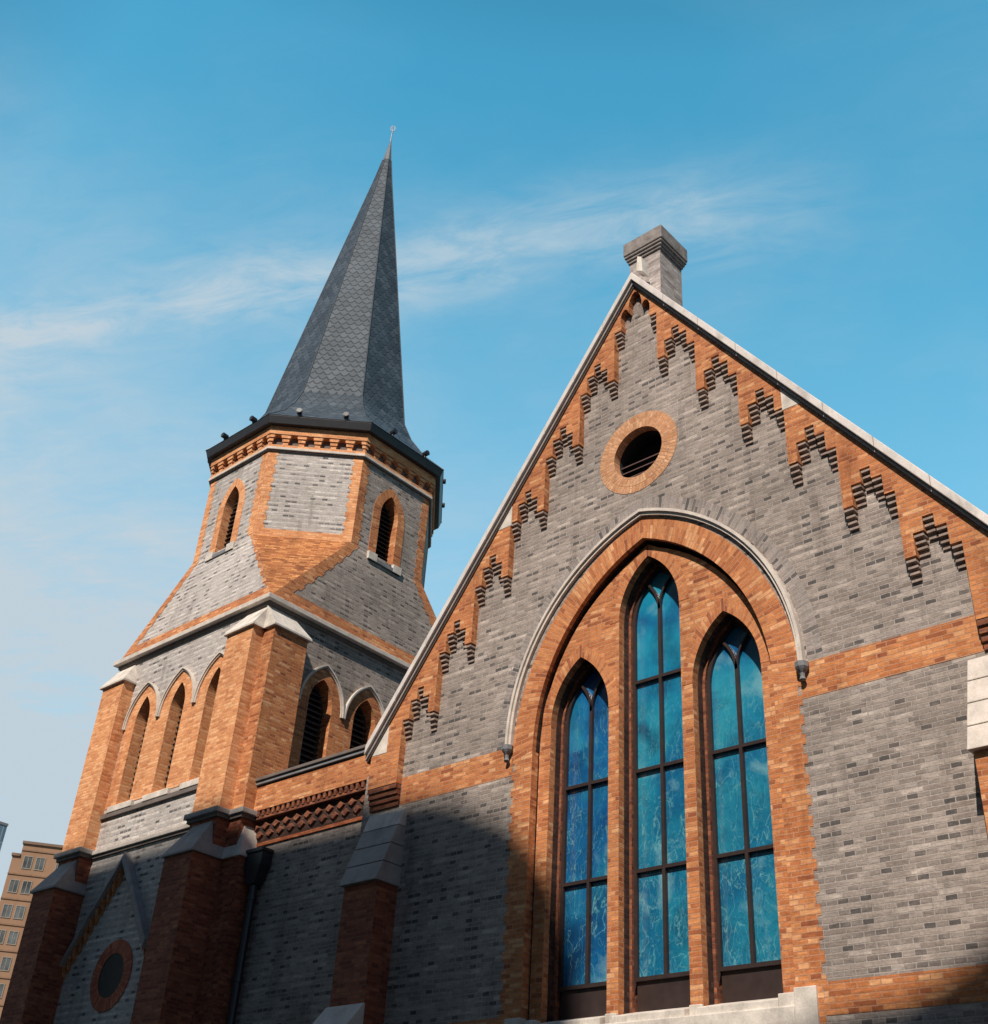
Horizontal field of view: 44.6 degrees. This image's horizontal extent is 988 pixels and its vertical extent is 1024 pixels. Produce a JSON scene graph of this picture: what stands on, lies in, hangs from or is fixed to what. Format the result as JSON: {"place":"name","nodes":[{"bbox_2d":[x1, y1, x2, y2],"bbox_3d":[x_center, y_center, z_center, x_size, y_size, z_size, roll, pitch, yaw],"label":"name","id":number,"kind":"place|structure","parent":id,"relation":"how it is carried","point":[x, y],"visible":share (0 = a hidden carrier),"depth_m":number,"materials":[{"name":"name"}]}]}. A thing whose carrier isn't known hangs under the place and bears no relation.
{"place":"outdoors","nodes":[
{"label":"outdoors","id":0,"kind":"place"},
{"bbox_2d":[0,0,987,898],"label":"sky","id":1,"kind":"structure","parent":0,"point":[183,183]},
{"bbox_2d":[226,225,987,1023],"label":"church hall","id":2,"kind":"structure","parent":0,"point":[684,719],"depth_m":19.81,"materials":[{"name":"grey brick"}]},
{"bbox_2d":[557,667,608,1019],"bbox_3d":[1.625,5.277,20.068,1.284,6.030,0.170,-24,-42,36],"label":"lancet window","id":3,"kind":"structure","parent":2,"relation":"in","point":[582,963],"depth_m":19.89,"materials":[{"name":"blue glass"}]},
{"bbox_2d":[600,410,676,493],"bbox_3d":[2.903,-1.000,22.838,1.780,1.780,0.612,-24,-42,36],"label":"round window","id":4,"kind":"structure","parent":2,"relation":"in","point":[639,451],"depth_m":22.99,"materials":[{"name":"orange brick"}]},
{"bbox_2d":[632,566,690,1011],"bbox_3d":[2.775,4.133,19.638,1.284,7.610,0.170,-24,-42,36],"label":"lancet window","id":5,"kind":"structure","parent":2,"relation":"in","point":[661,936],"depth_m":19.34,"materials":[{"name":"teal glass"}]},
{"bbox_2d":[706,622,782,1002],"bbox_3d":[3.832,4.312,18.348,1.284,6.030,0.170,-24,-42,36],"label":"lancet window","id":6,"kind":"structure","parent":2,"relation":"in","point":[747,923],"depth_m":18.13,"materials":[{"name":"teal glass"}]},
{"label":"ground","id":7,"kind":"structure","parent":0,"visible":0},
{"bbox_2d":[0,821,8,849],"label":"office tower","id":8,"kind":"structure","parent":7,"relation":"on","point":[3,826],"depth_m":242.52,"materials":[{"name":"blue glass"}]},
{"bbox_2d":[0,840,62,1016],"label":"apartment block","id":9,"kind":"structure","parent":7,"relation":"on","point":[33,865],"depth_m":137.29,"materials":[{"name":"brown brick"}]},
{"bbox_2d":[0,983,4,997],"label":"window","id":10,"kind":"structure","parent":9,"relation":"in","point":[2,986],"depth_m":131.87,"materials":[{"name":"grey glass"}]},
{"bbox_2d":[0,929,6,943],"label":"window","id":11,"kind":"structure","parent":9,"relation":"in","point":[2,932],"depth_m":134.67,"materials":[{"name":"grey glass"}]},
{"bbox_2d":[0,956,11,971],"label":"window","id":12,"kind":"structure","parent":9,"relation":"in","point":[5,964],"depth_m":133.26,"materials":[{"name":"grey glass"}]},
{"bbox_2d":[0,904,12,917],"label":"window","id":13,"kind":"structure","parent":9,"relation":"in","point":[7,908],"depth_m":136.10,"materials":[{"name":"grey glass"}]},
{"bbox_2d":[6,930,18,944],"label":"window","id":14,"kind":"structure","parent":9,"relation":"in","point":[12,938],"depth_m":134.80,"materials":[{"name":"grey glass"}]},
{"bbox_2d":[7,879,19,892],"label":"window","id":15,"kind":"structure","parent":9,"relation":"in","point":[14,883],"depth_m":137.62,"materials":[{"name":"grey glass"}]},
{"bbox_2d":[13,905,25,919],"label":"window","id":16,"kind":"structure","parent":9,"relation":"in","point":[19,911],"depth_m":136.30,"materials":[{"name":"grey glass"}]},
{"bbox_2d":[20,880,32,894],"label":"window","id":17,"kind":"structure","parent":9,"relation":"in","point":[26,885],"depth_m":137.83,"materials":[{"name":"grey glass"}]},
{"bbox_2d":[21,856,33,869],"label":"window","id":18,"kind":"structure","parent":9,"relation":"in","point":[27,861],"depth_m":139.28,"materials":[{"name":"grey glass"}]},
{"bbox_2d":[33,857,45,870],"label":"window","id":19,"kind":"structure","parent":9,"relation":"in","point":[40,862],"depth_m":139.48,"materials":[{"name":"grey glass"}]},
{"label":"pavement","id":20,"kind":"structure","parent":0,"visible":0},
{"bbox_2d":[0,126,445,1023],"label":"bell tower","id":21,"kind":"structure","parent":20,"relation":"on","point":[292,620],"depth_m":30.09,"materials":[{"name":"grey brick"}]},
{"bbox_2d":[90,939,132,1011],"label":"round window","id":22,"kind":"structure","parent":21,"relation":"in","point":[112,971],"depth_m":26.39,"materials":[{"name":"red brick"}]},
{"bbox_2d":[106,681,159,812],"bbox_3d":[-8.829,5.918,30.334,1.490,3.414,0.590,-24,-42,36],"label":"belfry window","id":23,"kind":"structure","parent":21,"relation":"in","point":[131,802],"depth_m":30.70,"materials":[{"name":"grey stone"}]},
{"bbox_2d":[141,667,195,801],"bbox_3d":[-7.711,5.429,29.462,1.490,3.414,0.590,-24,-42,36],"label":"belfry window","id":24,"kind":"structure","parent":21,"relation":"in","point":[165,791],"depth_m":29.72,"materials":[{"name":"grey stone"}]},
{"bbox_2d":[179,651,223,789],"bbox_3d":[-6.659,4.896,28.530,1.490,3.414,0.390,-24,-42,36],"label":"belfry window","id":25,"kind":"structure","parent":21,"relation":"in","point":[195,781],"depth_m":29.29,"materials":[{"name":"white stone"}]},
{"bbox_2d":[204,478,244,562],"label":"octagon window","id":26,"kind":"structure","parent":21,"relation":"in","point":[228,519],"depth_m":33.57,"materials":[{"name":"orange brick"}]},
{"bbox_2d":[299,664,344,764],"bbox_3d":[-4.388,5.266,28.853,0.590,3.414,1.440,-24,-42,36],"label":"belfry window","id":27,"kind":"structure","parent":21,"relation":"in","point":[314,715],"depth_m":29.24,"materials":[{"name":"grey stone"}]},
{"bbox_2d":[343,685,384,748],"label":"belfry window","id":28,"kind":"structure","parent":21,"relation":"in","point":[358,734],"depth_m":30.31,"materials":[{"name":"grey stone"}]},
{"bbox_2d":[367,489,404,576],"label":"octagon window","id":29,"kind":"structure","parent":21,"relation":"in","point":[388,522],"depth_m":33.57,"materials":[{"name":"orange brick"}]}
]}

